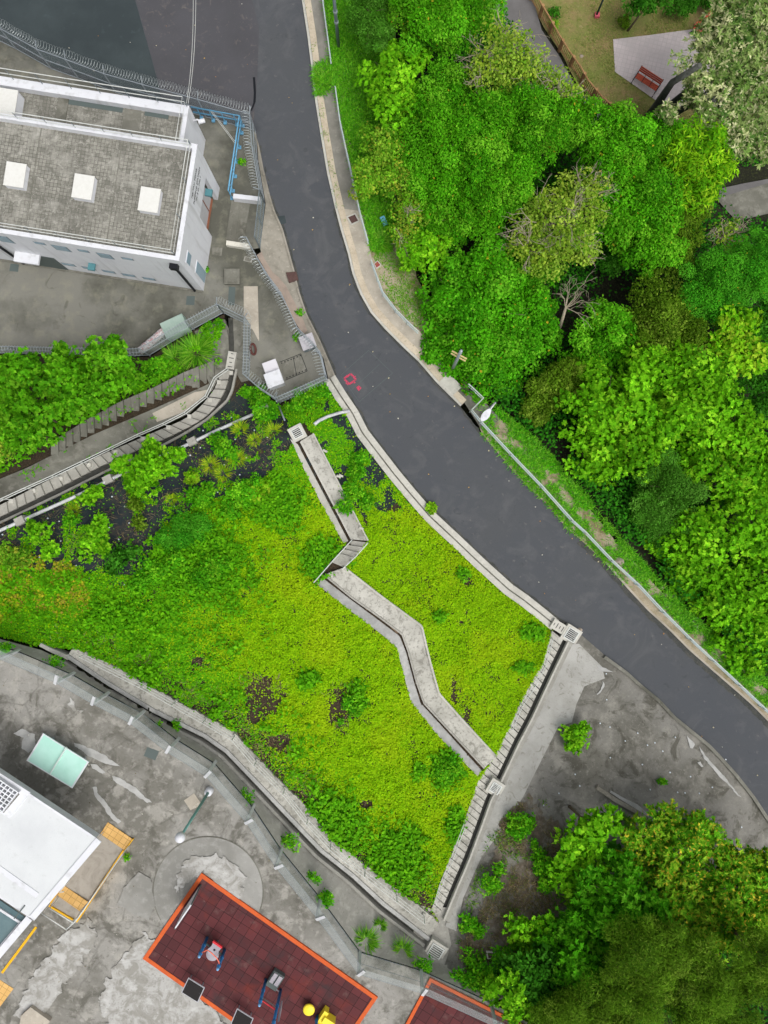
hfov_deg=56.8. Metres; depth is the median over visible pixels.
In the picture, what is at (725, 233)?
tree
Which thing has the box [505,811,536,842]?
shrub
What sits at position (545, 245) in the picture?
tree
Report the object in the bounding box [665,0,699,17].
shrub
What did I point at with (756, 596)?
tree
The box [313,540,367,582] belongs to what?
berm steps
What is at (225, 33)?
asphalt lot
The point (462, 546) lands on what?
kerb wall
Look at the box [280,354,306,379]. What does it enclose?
ventilated cover
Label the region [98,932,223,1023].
yard repair
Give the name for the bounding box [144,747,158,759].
manhole cover
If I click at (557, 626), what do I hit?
slotted cover
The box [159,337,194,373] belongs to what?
grass clump
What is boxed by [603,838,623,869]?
shrub
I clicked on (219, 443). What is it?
shrub
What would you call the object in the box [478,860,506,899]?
shrub
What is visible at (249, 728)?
dry stems
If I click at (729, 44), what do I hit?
tree
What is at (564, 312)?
dead tree
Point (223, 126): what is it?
overhead cable
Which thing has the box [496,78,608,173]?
tree
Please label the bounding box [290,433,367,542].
drainage berm
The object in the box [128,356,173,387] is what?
shrub
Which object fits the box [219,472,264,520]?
shrub
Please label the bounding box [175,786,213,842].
yard lamp
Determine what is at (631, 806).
slope drain
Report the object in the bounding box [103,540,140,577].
shrub
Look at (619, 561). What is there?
rock
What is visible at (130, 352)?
security fence
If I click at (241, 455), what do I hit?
grass clump
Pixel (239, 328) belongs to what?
drain side ground
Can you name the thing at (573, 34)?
park lawn
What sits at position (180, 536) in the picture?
shrub
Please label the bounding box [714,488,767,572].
tree
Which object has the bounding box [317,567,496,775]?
drainage berm
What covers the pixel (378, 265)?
manhole cover
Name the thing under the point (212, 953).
exercise machine
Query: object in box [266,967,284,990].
footrest box
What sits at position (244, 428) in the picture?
grass clump
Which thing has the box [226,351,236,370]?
slotted cover
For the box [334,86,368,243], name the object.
guard rail
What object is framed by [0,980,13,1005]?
tactile paving
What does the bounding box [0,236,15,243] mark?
window
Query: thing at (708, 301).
tree
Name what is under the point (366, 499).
shrub
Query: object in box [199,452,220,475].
grass clump
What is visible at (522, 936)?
tree
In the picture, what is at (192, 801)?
manhole cover
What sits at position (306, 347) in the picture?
cabinet
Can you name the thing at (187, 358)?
grass clump
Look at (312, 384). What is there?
security fence
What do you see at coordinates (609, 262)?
tree
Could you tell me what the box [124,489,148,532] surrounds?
shrub
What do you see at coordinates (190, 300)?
manhole cover
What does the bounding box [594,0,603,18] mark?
park lamp
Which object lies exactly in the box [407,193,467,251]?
tree
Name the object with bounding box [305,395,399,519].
geotextile ground
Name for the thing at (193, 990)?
instruction sign
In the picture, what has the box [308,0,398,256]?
tall grass
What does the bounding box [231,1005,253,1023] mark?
instruction sign
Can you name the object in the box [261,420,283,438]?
grass clump
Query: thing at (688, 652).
road edge
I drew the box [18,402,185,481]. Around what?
path weeds
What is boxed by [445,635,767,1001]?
sprayed slope
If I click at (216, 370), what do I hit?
hillside path
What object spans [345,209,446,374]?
footway
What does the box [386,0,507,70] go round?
tree
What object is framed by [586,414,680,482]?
tree
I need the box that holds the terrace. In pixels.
[0,42,325,400]
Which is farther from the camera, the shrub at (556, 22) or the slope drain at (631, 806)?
the shrub at (556, 22)
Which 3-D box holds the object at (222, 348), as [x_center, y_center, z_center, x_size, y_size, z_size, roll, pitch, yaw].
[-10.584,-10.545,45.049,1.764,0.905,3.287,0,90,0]
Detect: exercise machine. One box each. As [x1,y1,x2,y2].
[198,936,225,970]
[258,978,282,1023]
[315,1005,335,1023]
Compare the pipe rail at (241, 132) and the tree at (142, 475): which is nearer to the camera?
the tree at (142, 475)
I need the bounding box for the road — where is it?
[0,0,767,814]
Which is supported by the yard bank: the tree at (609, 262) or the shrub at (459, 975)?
the shrub at (459, 975)
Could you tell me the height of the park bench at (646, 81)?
0.920 m
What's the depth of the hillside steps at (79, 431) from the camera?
42.82 m
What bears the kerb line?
on the yard at (154, 826)
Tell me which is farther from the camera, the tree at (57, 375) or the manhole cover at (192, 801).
the tree at (57, 375)
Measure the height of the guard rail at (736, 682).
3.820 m
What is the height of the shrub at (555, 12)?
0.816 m
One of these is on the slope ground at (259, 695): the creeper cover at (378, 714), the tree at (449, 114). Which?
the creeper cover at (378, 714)
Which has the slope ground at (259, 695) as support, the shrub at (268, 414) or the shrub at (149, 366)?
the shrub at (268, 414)
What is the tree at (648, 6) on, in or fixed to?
on the park lawn at (573, 34)
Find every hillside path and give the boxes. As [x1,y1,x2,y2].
[0,369,221,501]
[153,390,206,421]
[194,319,229,382]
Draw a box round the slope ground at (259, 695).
[1,375,548,919]
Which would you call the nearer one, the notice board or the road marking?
the notice board
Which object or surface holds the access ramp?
on the yard at (154, 826)
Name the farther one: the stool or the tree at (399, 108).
the tree at (399, 108)
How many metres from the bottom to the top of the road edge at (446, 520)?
1.508 m
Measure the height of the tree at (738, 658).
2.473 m
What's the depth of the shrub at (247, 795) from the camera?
35.75 m
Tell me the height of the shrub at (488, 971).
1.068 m
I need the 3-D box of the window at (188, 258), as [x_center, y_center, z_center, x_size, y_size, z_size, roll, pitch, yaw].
[-11.329,-14.633,40.990,0.150,0.777,0.730,9,90,0]
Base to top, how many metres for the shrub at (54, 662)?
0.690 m
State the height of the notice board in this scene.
1.850 m
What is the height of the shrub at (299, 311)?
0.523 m
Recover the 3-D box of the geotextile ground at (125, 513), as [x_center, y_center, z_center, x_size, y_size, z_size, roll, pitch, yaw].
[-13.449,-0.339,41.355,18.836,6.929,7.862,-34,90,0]
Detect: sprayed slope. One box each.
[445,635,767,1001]
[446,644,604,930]
[597,665,611,671]
[687,736,694,748]
[700,748,740,796]
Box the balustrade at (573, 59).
[529,0,630,117]
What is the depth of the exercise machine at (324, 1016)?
35.11 m
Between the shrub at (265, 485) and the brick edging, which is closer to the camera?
the shrub at (265, 485)
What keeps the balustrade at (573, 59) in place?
on the terrain at (748, 172)
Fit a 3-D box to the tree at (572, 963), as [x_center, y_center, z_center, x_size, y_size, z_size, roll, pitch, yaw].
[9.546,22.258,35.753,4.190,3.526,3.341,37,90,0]
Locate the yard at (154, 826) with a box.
[0,649,526,1023]
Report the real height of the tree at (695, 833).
4.868 m
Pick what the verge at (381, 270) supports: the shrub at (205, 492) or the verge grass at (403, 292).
the verge grass at (403, 292)
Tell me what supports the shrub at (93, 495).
on the geotextile ground at (125, 513)
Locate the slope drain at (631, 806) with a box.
[595,785,648,818]
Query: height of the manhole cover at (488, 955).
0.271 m
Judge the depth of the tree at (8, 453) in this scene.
39.46 m
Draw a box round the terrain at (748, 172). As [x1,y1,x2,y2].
[0,6,767,1023]
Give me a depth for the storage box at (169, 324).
44.00 m
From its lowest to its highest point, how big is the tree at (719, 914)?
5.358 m
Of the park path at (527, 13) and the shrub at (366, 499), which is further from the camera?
the park path at (527, 13)
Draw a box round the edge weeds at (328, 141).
[303,1,345,221]
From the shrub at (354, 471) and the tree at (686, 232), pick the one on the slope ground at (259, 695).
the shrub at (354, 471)
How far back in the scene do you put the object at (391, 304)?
43.71 m
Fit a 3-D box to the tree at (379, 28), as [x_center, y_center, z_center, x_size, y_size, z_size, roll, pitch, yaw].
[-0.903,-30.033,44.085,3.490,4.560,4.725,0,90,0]
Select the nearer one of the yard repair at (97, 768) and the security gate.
the yard repair at (97, 768)
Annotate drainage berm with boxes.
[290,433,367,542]
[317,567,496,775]
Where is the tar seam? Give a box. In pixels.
[251,77,255,110]
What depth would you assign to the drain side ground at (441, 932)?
37.34 m
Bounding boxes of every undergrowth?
[386,0,767,670]
[528,841,767,1023]
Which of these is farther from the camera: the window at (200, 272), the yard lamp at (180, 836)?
the window at (200, 272)
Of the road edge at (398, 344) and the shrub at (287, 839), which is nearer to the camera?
the shrub at (287, 839)
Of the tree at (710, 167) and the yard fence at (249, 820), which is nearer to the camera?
the yard fence at (249, 820)
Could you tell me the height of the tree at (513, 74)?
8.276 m
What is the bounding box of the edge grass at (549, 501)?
[480,421,627,584]
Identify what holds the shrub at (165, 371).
on the slope foot ground at (37, 456)
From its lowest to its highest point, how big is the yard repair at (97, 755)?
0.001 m
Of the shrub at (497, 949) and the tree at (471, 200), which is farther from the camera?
the tree at (471, 200)
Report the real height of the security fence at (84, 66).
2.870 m
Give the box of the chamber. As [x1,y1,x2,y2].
[224,269,239,284]
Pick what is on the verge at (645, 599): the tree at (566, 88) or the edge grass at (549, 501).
the edge grass at (549, 501)
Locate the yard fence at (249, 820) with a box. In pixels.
[0,648,527,1023]
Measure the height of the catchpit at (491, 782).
1.100 m
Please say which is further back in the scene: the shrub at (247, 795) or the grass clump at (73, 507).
the grass clump at (73, 507)
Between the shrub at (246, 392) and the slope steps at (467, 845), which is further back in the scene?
the shrub at (246, 392)
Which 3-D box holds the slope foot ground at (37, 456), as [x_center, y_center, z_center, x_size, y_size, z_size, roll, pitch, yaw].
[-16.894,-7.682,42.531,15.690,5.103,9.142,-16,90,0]
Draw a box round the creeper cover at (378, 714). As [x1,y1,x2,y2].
[0,384,550,920]
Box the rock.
[614,557,623,565]
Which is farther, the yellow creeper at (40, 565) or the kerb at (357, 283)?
the kerb at (357, 283)
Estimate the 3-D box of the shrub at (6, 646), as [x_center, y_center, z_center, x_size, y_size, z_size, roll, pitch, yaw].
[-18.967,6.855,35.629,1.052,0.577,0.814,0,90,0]
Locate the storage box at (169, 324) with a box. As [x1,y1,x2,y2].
[160,313,191,341]
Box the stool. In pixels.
[303,1003,314,1015]
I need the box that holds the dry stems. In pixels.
[0,391,469,918]
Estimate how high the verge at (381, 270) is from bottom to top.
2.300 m
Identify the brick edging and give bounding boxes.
[257,252,306,333]
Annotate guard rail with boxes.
[322,0,331,63]
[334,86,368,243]
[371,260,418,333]
[468,383,767,712]
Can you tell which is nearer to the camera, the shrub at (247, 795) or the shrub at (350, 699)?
the shrub at (247, 795)
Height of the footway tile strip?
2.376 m
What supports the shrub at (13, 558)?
on the geotextile ground at (125, 513)
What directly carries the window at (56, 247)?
in the pumping station
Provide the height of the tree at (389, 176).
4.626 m
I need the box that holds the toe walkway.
[39,643,438,946]
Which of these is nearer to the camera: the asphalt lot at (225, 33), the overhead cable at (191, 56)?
the overhead cable at (191, 56)
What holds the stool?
on the rubber floor at (257, 946)
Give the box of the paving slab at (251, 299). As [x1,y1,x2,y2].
[244,286,258,339]
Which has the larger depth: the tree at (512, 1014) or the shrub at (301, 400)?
the shrub at (301, 400)
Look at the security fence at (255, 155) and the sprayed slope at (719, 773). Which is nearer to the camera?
the sprayed slope at (719, 773)
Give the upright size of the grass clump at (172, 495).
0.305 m
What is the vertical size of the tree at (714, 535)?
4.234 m
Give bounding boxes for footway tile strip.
[305,0,465,403]
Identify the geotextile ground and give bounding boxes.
[0,382,294,604]
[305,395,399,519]
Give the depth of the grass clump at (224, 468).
41.89 m
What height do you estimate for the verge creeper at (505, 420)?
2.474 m
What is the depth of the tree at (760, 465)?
41.75 m
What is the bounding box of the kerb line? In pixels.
[1,926,36,973]
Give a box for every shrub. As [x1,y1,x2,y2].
[0,539,33,570]
[0,641,15,654]
[42,654,65,669]
[61,510,82,528]
[75,483,104,506]
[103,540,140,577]
[123,853,130,861]
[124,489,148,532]
[126,547,184,597]
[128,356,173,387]
[152,508,214,556]
[156,364,171,379]
[170,718,181,735]
[182,481,218,510]
[183,470,200,485]
[185,553,232,596]
[199,317,225,333]
[206,429,240,460]
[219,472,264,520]
[237,158,246,165]
[239,383,280,411]
[240,787,254,805]
[247,477,270,501]
[250,401,278,424]
[276,832,300,853]
[283,381,331,415]
[292,332,300,342]
[294,308,304,316]
[306,869,322,885]
[315,888,334,908]
[332,477,380,516]
[337,692,361,726]
[344,448,367,478]
[411,954,433,973]
[425,501,437,514]
[432,753,466,784]
[448,966,465,986]
[457,910,489,940]
[459,946,491,978]
[461,970,482,993]
[472,962,500,990]
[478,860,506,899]
[489,945,517,962]
[492,951,505,965]
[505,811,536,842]
[528,837,559,894]
[547,4,560,18]
[549,18,559,30]
[557,720,592,755]
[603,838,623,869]
[615,13,630,28]
[656,776,667,785]
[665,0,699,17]
[699,0,721,9]
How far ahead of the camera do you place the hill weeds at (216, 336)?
43.57 m
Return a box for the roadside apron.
[256,136,332,378]
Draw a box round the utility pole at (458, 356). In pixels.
[451,349,466,369]
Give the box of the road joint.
[341,350,389,401]
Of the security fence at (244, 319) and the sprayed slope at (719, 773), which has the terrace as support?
the security fence at (244, 319)
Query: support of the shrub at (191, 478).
on the geotextile ground at (125, 513)
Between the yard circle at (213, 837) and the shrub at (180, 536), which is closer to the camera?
the yard circle at (213, 837)
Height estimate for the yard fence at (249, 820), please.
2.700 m
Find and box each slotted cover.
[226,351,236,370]
[549,618,566,633]
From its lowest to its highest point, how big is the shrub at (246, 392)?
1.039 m
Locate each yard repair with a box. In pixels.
[13,729,35,752]
[13,918,97,1017]
[68,698,82,712]
[74,743,118,765]
[91,764,104,773]
[93,787,120,822]
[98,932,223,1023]
[112,776,150,802]
[117,872,154,919]
[174,853,247,898]
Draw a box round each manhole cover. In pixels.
[9,264,18,271]
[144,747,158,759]
[184,794,199,809]
[186,296,194,304]
[212,247,221,255]
[243,256,252,262]
[277,215,285,223]
[286,272,297,282]
[346,213,359,225]
[374,260,380,268]
[486,951,494,958]
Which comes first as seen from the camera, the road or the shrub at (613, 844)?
the shrub at (613, 844)
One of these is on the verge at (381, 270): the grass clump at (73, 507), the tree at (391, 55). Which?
the tree at (391, 55)
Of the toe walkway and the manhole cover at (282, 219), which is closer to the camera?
the toe walkway
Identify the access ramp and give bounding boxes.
[41,822,133,929]
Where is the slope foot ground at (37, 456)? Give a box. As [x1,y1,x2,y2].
[0,315,223,478]
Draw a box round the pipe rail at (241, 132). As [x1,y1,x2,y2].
[191,106,244,199]
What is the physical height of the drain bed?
0.198 m
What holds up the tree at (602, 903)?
on the sprayed slope at (628, 709)
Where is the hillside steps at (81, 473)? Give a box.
[0,368,237,523]
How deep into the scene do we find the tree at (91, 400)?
39.45 m
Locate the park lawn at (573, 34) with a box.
[534,0,767,134]
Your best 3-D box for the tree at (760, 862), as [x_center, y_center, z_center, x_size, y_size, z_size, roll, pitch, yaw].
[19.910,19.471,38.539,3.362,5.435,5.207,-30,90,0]
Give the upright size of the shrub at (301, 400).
1.345 m
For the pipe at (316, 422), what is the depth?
43.30 m
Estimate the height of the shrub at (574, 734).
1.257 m
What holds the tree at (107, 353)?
on the slope foot ground at (37, 456)
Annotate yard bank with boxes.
[0,639,482,997]
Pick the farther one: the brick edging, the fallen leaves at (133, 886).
the brick edging
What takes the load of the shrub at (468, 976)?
on the yard bank
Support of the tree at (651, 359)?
on the terrain at (748, 172)
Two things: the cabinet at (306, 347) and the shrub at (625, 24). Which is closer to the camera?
the cabinet at (306, 347)
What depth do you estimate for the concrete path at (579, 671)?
40.83 m
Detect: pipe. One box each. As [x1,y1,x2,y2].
[0,405,267,531]
[313,409,349,425]
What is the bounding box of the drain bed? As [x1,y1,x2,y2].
[228,317,233,351]
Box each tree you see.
[0,345,46,397]
[0,388,65,458]
[0,442,16,462]
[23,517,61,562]
[32,340,91,404]
[45,375,115,434]
[74,513,112,563]
[81,332,145,395]
[109,434,186,498]
[343,0,396,53]
[347,121,415,201]
[353,29,433,108]
[372,82,426,143]
[383,186,429,254]
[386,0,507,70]
[390,57,511,214]
[396,228,454,272]
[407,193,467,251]
[415,230,563,402]
[446,138,546,244]
[457,5,556,95]
[479,966,536,1023]
[491,935,569,1022]
[494,160,617,283]
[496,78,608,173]
[501,909,558,961]
[519,353,586,427]
[523,979,620,1023]
[531,918,614,1007]
[535,64,590,112]
[543,845,672,959]
[545,802,624,909]
[552,271,598,332]
[553,356,663,449]
[557,294,644,379]
[562,434,616,490]
[569,98,688,204]
[577,910,705,1023]
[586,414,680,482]
[587,165,689,278]
[593,241,630,277]
[616,798,755,915]
[618,336,693,397]
[619,0,673,31]
[622,273,715,368]
[628,445,709,548]
[641,376,728,463]
[643,532,704,595]
[643,859,767,965]
[644,0,767,169]
[649,192,713,287]
[656,111,739,216]
[657,929,764,1023]
[660,505,752,567]
[663,342,739,418]
[669,557,753,637]
[672,243,748,330]
[673,434,767,514]
[697,216,751,258]
[699,385,767,462]
[701,305,767,378]
[709,608,767,678]
[712,422,767,510]
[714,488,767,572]
[714,841,767,923]
[716,226,767,306]
[721,559,767,633]
[726,922,767,1021]
[728,297,767,421]
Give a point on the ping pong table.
(57, 760)
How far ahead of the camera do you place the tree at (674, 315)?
42.65 m
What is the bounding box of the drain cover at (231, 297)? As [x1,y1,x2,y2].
[228,287,234,304]
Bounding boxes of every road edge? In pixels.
[259,145,336,374]
[333,209,480,434]
[346,391,566,624]
[577,541,767,727]
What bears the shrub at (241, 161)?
on the terrace
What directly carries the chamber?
on the terrace
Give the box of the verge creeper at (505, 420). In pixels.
[472,391,767,688]
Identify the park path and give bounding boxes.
[496,0,599,123]
[718,183,767,219]
[719,179,767,196]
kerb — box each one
[302,0,461,405]
[605,562,767,720]
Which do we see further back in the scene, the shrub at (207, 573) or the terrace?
the terrace
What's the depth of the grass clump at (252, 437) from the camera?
42.46 m
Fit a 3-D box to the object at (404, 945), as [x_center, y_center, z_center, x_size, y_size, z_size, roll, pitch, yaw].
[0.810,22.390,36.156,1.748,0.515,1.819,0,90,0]
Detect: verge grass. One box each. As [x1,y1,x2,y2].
[372,250,425,328]
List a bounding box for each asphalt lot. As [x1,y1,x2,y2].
[0,0,160,100]
[136,0,258,124]
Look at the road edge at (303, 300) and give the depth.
45.14 m
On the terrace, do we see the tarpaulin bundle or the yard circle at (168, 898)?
the tarpaulin bundle
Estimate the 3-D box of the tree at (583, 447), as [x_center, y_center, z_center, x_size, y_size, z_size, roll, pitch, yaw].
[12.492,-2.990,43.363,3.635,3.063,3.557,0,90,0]
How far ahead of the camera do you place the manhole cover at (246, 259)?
44.83 m
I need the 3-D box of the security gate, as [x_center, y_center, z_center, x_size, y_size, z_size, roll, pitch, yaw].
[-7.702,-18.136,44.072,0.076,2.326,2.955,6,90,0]
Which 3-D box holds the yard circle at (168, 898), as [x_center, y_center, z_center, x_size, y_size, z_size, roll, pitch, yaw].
[-8.825,19.046,35.600,5.535,0.001,5.535,0,90,0]
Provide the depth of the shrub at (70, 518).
39.48 m
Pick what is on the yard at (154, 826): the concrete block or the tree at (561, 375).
the concrete block
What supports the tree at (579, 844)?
on the sprayed slope at (628, 709)
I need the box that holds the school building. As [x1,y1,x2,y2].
[0,768,100,957]
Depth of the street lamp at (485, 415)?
38.74 m
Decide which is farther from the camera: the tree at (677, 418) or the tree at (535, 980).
the tree at (677, 418)
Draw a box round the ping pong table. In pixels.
[26,733,88,787]
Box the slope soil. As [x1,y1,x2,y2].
[456,793,568,972]
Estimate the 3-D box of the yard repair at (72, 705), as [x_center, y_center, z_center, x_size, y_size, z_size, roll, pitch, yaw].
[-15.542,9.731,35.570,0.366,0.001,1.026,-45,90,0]
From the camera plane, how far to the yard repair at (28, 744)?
35.58 m
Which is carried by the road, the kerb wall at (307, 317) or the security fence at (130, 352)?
the kerb wall at (307, 317)
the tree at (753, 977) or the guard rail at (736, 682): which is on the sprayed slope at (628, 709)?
the tree at (753, 977)
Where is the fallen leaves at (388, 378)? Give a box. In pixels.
[68,42,757,775]
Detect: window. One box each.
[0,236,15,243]
[51,245,71,251]
[95,252,114,259]
[185,250,191,266]
[195,260,205,283]
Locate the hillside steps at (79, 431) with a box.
[51,360,214,455]
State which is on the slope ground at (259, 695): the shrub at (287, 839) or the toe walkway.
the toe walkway
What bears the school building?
on the yard at (154, 826)
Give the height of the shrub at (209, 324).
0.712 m
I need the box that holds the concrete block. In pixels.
[20,1005,51,1023]
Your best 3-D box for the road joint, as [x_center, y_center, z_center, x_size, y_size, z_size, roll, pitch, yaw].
[-1.185,-8.571,44.395,2.767,0.200,2.109,-41,90,0]
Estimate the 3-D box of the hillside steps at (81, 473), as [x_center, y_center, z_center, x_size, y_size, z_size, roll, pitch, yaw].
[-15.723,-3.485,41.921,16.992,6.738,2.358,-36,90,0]
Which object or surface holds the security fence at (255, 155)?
on the terrace
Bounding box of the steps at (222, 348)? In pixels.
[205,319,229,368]
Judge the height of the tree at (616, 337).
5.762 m
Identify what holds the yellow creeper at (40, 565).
on the slope ground at (259, 695)
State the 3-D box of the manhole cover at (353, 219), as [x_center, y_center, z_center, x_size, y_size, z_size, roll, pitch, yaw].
[-1.961,-18.603,45.084,0.621,0.248,0.731,-28,90,0]
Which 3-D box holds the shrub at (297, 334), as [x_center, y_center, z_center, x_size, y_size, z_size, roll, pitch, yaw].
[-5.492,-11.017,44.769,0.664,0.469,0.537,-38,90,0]
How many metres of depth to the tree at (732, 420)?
41.56 m
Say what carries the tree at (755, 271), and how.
on the terrain at (748, 172)
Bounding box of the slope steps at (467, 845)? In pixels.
[431,630,572,920]
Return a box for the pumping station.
[0,68,219,292]
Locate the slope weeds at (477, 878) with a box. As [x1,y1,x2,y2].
[452,797,586,980]
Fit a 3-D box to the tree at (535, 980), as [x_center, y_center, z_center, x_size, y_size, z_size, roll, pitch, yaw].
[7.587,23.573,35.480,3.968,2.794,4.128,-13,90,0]
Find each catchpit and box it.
[287,423,307,441]
[425,934,448,959]
[485,775,505,795]
[557,623,582,643]
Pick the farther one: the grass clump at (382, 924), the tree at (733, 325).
the tree at (733, 325)
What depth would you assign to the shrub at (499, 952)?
36.18 m
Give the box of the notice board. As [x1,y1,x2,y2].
[174,884,201,928]
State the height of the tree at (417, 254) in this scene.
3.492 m
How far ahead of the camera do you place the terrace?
44.85 m
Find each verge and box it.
[324,1,467,388]
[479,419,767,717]
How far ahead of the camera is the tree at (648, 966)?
33.40 m
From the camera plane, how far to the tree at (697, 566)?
42.20 m
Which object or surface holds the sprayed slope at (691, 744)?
on the sprayed slope at (628, 709)
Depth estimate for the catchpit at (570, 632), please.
42.59 m
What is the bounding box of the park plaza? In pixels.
[613,29,729,109]
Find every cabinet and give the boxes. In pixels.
[262,359,279,373]
[264,369,284,390]
[299,332,316,352]
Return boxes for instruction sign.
[181,975,204,1002]
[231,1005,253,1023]
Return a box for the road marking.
[344,373,355,384]
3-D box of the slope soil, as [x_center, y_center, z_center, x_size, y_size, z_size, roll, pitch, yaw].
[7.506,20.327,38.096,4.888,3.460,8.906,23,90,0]
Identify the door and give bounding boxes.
[39,256,67,269]
[200,187,212,229]
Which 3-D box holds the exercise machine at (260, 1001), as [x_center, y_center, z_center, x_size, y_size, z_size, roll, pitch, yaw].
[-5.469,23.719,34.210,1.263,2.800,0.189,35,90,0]
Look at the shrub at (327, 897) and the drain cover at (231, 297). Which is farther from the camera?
the drain cover at (231, 297)
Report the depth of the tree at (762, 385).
43.80 m
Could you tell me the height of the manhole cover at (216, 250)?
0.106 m
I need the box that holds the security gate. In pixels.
[254,190,264,247]
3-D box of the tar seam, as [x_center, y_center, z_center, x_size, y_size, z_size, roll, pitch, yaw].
[-8.396,-26.965,45.795,0.292,0.093,2.225,4,90,0]
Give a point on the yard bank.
(350, 908)
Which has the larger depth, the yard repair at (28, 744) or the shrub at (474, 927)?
the shrub at (474, 927)
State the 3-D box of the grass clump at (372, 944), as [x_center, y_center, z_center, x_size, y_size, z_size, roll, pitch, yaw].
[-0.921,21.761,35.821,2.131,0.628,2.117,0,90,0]
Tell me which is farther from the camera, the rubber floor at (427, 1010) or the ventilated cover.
the ventilated cover
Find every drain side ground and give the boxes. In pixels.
[230,316,249,381]
[413,906,450,966]
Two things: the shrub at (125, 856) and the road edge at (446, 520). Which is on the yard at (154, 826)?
the shrub at (125, 856)
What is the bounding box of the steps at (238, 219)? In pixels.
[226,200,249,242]
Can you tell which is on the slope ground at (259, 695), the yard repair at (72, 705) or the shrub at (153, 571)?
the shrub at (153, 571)
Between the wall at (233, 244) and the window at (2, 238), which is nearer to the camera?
the window at (2, 238)
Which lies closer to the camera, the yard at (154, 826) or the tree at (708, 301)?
the yard at (154, 826)
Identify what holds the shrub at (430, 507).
on the road edge at (446, 520)
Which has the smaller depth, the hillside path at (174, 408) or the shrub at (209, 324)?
the hillside path at (174, 408)
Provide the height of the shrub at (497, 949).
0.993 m
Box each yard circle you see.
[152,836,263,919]
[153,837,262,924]
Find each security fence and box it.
[0,19,254,130]
[0,303,223,356]
[216,296,280,403]
[240,236,326,376]
[241,110,264,200]
[275,375,327,402]
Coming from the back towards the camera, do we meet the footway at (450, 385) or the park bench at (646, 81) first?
the park bench at (646, 81)
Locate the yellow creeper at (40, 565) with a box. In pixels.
[0,551,92,622]
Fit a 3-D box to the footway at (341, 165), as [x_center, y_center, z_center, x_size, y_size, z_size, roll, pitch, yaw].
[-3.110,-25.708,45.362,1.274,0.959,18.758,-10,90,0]
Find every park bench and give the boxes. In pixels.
[631,66,663,96]
[689,11,711,33]
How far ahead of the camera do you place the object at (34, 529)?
38.31 m
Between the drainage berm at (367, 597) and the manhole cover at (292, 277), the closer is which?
the drainage berm at (367, 597)
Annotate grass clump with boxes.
[64,502,81,515]
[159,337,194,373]
[164,493,177,504]
[172,329,219,369]
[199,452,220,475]
[212,463,235,483]
[225,448,250,468]
[230,417,251,436]
[246,430,262,448]
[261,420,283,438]
[310,68,333,92]
[350,923,383,955]
[367,228,395,254]
[372,915,388,931]
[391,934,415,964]
[613,811,631,828]
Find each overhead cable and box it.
[186,10,195,103]
[211,111,234,142]
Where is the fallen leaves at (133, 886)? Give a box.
[3,685,380,1012]
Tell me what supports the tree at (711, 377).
on the terrain at (748, 172)
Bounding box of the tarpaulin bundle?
[138,328,163,353]
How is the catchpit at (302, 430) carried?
on the slope ground at (259, 695)
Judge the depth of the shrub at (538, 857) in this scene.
38.04 m
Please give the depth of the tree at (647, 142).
41.76 m
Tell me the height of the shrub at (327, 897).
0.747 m
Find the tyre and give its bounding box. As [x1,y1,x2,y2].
[249,343,256,355]
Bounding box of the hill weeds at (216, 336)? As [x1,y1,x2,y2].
[0,325,223,472]
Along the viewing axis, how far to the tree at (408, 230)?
43.21 m
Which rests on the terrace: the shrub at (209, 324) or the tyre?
the tyre
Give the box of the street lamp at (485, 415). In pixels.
[480,402,495,420]
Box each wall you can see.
[226,240,250,250]
[233,194,260,204]
[252,129,334,375]
[325,375,558,629]
[603,655,767,821]
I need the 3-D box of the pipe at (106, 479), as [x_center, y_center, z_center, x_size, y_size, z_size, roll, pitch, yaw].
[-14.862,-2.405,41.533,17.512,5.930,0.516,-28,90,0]
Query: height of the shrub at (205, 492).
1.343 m
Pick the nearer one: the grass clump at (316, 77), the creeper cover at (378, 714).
the creeper cover at (378, 714)
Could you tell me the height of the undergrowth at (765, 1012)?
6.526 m
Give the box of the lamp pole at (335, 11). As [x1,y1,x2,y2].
[333,0,339,47]
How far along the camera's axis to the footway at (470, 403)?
44.24 m
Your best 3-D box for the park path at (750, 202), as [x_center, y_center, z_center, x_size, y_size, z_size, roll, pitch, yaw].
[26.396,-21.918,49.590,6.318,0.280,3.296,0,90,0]
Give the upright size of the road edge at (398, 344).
1.589 m
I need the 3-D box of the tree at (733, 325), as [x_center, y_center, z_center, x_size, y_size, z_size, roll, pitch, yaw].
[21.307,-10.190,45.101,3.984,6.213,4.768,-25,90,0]
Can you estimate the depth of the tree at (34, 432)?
39.04 m
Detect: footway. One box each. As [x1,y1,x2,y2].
[311,0,357,210]
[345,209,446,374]
[438,374,460,395]
[458,386,499,429]
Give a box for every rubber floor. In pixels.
[143,873,377,1023]
[405,977,522,1023]

